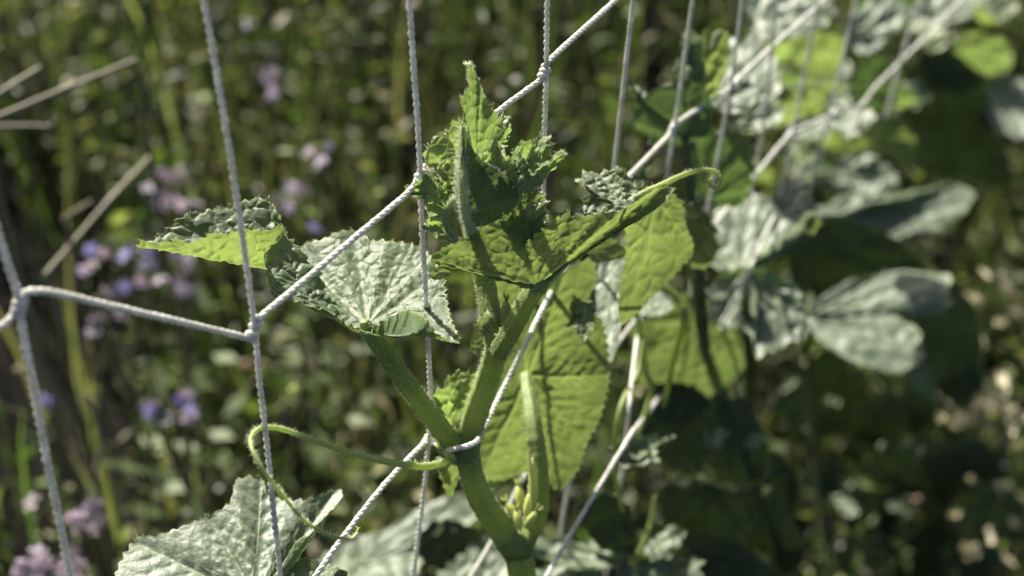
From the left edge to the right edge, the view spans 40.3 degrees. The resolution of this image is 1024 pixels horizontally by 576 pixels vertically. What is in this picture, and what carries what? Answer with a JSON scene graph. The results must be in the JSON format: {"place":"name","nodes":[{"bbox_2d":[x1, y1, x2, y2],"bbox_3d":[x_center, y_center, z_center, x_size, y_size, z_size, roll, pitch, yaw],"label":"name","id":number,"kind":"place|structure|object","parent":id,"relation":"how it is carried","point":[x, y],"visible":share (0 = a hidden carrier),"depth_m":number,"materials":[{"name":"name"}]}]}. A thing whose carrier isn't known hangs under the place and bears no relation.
{"place":"outdoors","nodes":[
{"label":"outdoors","id":0,"kind":"place"},
{"bbox_2d":[0,0,962,575],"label":"trellis net","id":1,"kind":"object","parent":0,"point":[20,302],"visible":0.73,"depth_m":0.39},
{"bbox_2d":[0,0,1023,575],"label":"ground","id":2,"kind":"structure","parent":0,"point":[14,390],"depth_m":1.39,"materials":[{"name":"green plant"}]},
{"bbox_2d":[23,492,61,570],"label":"wildflower","id":3,"kind":"object","parent":2,"relation":"on","point":[31,499],"visible":0.94,"depth_m":0.67,"materials":[{"name":"pink plant"}]},
{"bbox_2d":[0,115,97,575],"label":"grass stalk","id":4,"kind":"object","parent":2,"relation":"on","point":[54,122],"depth_m":0.77,"materials":[{"name":"plant"}]},
{"bbox_2d":[11,542,89,575],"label":"wildflower","id":5,"kind":"object","parent":2,"relation":"on","point":[26,566],"visible":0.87,"depth_m":0.64,"materials":[{"name":"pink plant"}]},
{"bbox_2d":[0,66,101,575],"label":"grass stalk","id":6,"kind":"object","parent":2,"relation":"on","point":[15,83],"depth_m":0.72,"materials":[{"name":"plant"}]},
{"bbox_2d":[0,47,113,561],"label":"grass stalk","id":7,"kind":"object","parent":2,"relation":"on","point":[29,171],"depth_m":0.77,"materials":[{"name":"green plant"}]},
{"bbox_2d":[39,391,115,570],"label":"wildflower","id":8,"kind":"object","parent":2,"relation":"on","point":[44,400],"visible":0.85,"depth_m":0.78,"materials":[{"name":"green plant"}]},
{"bbox_2d":[63,495,115,575],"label":"wildflower","id":9,"kind":"object","parent":2,"relation":"on","point":[76,517],"visible":1,"depth_m":0.67,"materials":[{"name":"purple plant"}]},
{"bbox_2d":[43,155,149,570],"bbox_3d":[-0.220,0.139,0.877,0.006,0.495,0.103,15,44,13],"label":"grass stalk","id":10,"kind":"object","parent":2,"relation":"on","point":[110,199],"depth_m":0.72,"materials":[{"name":"plant"}]},
{"bbox_2d":[62,200,136,538],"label":"grass stalk","id":11,"kind":"object","parent":2,"relation":"on","point":[67,233],"depth_m":0.83,"materials":[{"name":"plant"}]},
{"bbox_2d":[83,393,118,570],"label":"grass stalk","id":12,"kind":"object","parent":2,"relation":"on","point":[101,433],"depth_m":0.67,"materials":[{"name":"plant"}]},
{"bbox_2d":[0,58,210,506],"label":"grass stalk","id":13,"kind":"object","parent":2,"relation":"on","point":[70,87],"depth_m":0.71,"materials":[{"name":"plant"}]},
{"bbox_2d":[78,263,176,535],"bbox_3d":[-0.252,0.130,0.954,0.051,0.403,0.051,3,42,0],"label":"wildflower","id":14,"kind":"object","parent":2,"relation":"on","point":[125,464],"visible":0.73,"depth_m":0.92,"materials":[{"name":"green plant"}]},
{"bbox_2d":[85,302,191,530],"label":"wildflower","id":15,"kind":"object","parent":2,"relation":"on","point":[168,487],"visible":0.82,"depth_m":0.84,"materials":[{"name":"green plant"}]},
{"bbox_2d":[83,242,214,519],"bbox_3d":[-0.227,0.130,0.936,0.055,0.429,0.051,3,42,0],"label":"wildflower","id":16,"kind":"object","parent":2,"relation":"on","point":[159,381],"visible":0.83,"depth_m":0.82,"materials":[{"name":"purple plant"}]},
{"bbox_2d":[140,0,189,508],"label":"grass stalk","id":17,"kind":"object","parent":2,"relation":"on","point":[145,151],"depth_m":0.97,"materials":[{"name":"green plant"}]},
{"bbox_2d":[141,387,207,521],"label":"wildflower","id":18,"kind":"object","parent":2,"relation":"on","point":[198,509],"visible":0.98,"depth_m":0.77,"materials":[{"name":"purple plant"}]},
{"bbox_2d":[137,253,244,510],"bbox_3d":[-0.211,0.123,0.974,0.052,0.390,0.051,3,42,0],"label":"wildflower","id":19,"kind":"object","parent":2,"relation":"on","point":[197,376],"visible":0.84,"depth_m":0.89,"materials":[{"name":"purple plant"}]},
{"bbox_2d":[141,163,247,499],"bbox_3d":[-0.215,0.075,1.011,0.051,0.410,0.051,3,42,0],"label":"wildflower","id":20,"kind":"object","parent":2,"relation":"on","point":[200,300],"visible":0.66,"depth_m":0.96,"materials":[{"name":"purple plant"}]},
{"bbox_2d":[257,66,320,460],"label":"wildflower","id":21,"kind":"object","parent":2,"relation":"on","point":[272,74],"visible":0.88,"depth_m":0.99,"materials":[{"name":"green plant"}]},
{"bbox_2d":[294,340,309,559],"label":"grass stalk","id":22,"kind":"object","parent":2,"relation":"on","point":[303,384],"depth_m":0.76,"materials":[{"name":"green plant"}]},
{"bbox_2d":[273,181,357,546],"bbox_3d":[-0.143,0.076,1.027,0.051,0.393,0.051,3,42,0],"label":"wildflower","id":23,"kind":"object","parent":2,"relation":"on","point":[318,460],"visible":0.66,"depth_m":0.98,"materials":[{"name":"green plant"}]},
{"bbox_2d":[304,222,374,543],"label":"wildflower","id":24,"kind":"object","parent":2,"relation":"on","point":[334,355],"visible":0.5,"depth_m":0.91,"materials":[{"name":"green plant"}]},
{"bbox_2d":[302,141,377,519],"bbox_3d":[-0.118,0.075,0.997,0.051,0.438,0.051,3,42,0],"label":"wildflower","id":25,"kind":"object","parent":2,"relation":"on","point":[365,401],"visible":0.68,"depth_m":0.95,"materials":[{"name":"green plant"}]},
{"bbox_2d":[318,494,507,575],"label":"cucumber plant","id":26,"kind":"object","parent":2,"relation":"on","point":[453,542],"visible":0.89,"depth_m":0.62,"materials":[{"name":"green plant"}]},
{"bbox_2d":[114,61,723,575],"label":"cucumber plant","id":27,"kind":"object","parent":2,"relation":"on","point":[514,251],"visible":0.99,"depth_m":0.40,"materials":[{"name":"green plant"}]},
{"bbox_2d":[0,0,1023,575],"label":"wild herbs","id":28,"kind":"object","parent":2,"relation":"on","point":[130,144],"visible":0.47,"depth_m":1.27,"materials":[{"name":"green plant"}]},
{"bbox_2d":[0,0,1023,573],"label":"seed heads","id":29,"kind":"object","parent":2,"relation":"on","point":[292,390],"visible":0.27,"depth_m":1.07,"materials":[{"name":"purple plant"}]},
{"bbox_2d":[535,488,704,575],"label":"cucumber plant","id":30,"kind":"object","parent":2,"relation":"on","point":[606,525],"visible":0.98,"depth_m":0.56,"materials":[{"name":"green plant"}]},
{"bbox_2d":[608,28,769,512],"bbox_3d":[0.066,0.175,0.724,0.080,0.675,0.190,23,46,20],"label":"cucumber plant","id":31,"kind":"object","parent":2,"relation":"on","point":[690,363],"visible":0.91,"depth_m":0.57,"materials":[{"name":"green plant"}]},
{"bbox_2d":[657,184,821,575],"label":"cucumber plant","id":32,"kind":"object","parent":2,"relation":"on","point":[752,530],"visible":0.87,"depth_m":0.65,"materials":[{"name":"green plant"}]},
{"bbox_2d":[726,0,1023,515],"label":"cucumber plant","id":33,"kind":"object","parent":2,"relation":"on","point":[951,119],"visible":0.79,"depth_m":0.85,"materials":[{"name":"green plant"}]},
{"bbox_2d":[785,182,985,575],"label":"cucumber plant","id":34,"kind":"object","parent":2,"relation":"on","point":[861,276],"visible":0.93,"depth_m":0.76,"materials":[{"name":"green plant"}]},
{"bbox_2d":[770,266,1023,575],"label":"cucumber plant","id":35,"kind":"object","parent":2,"relation":"on","point":[956,457],"visible":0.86,"depth_m":1.02,"materials":[{"name":"green plant"}]}
]}

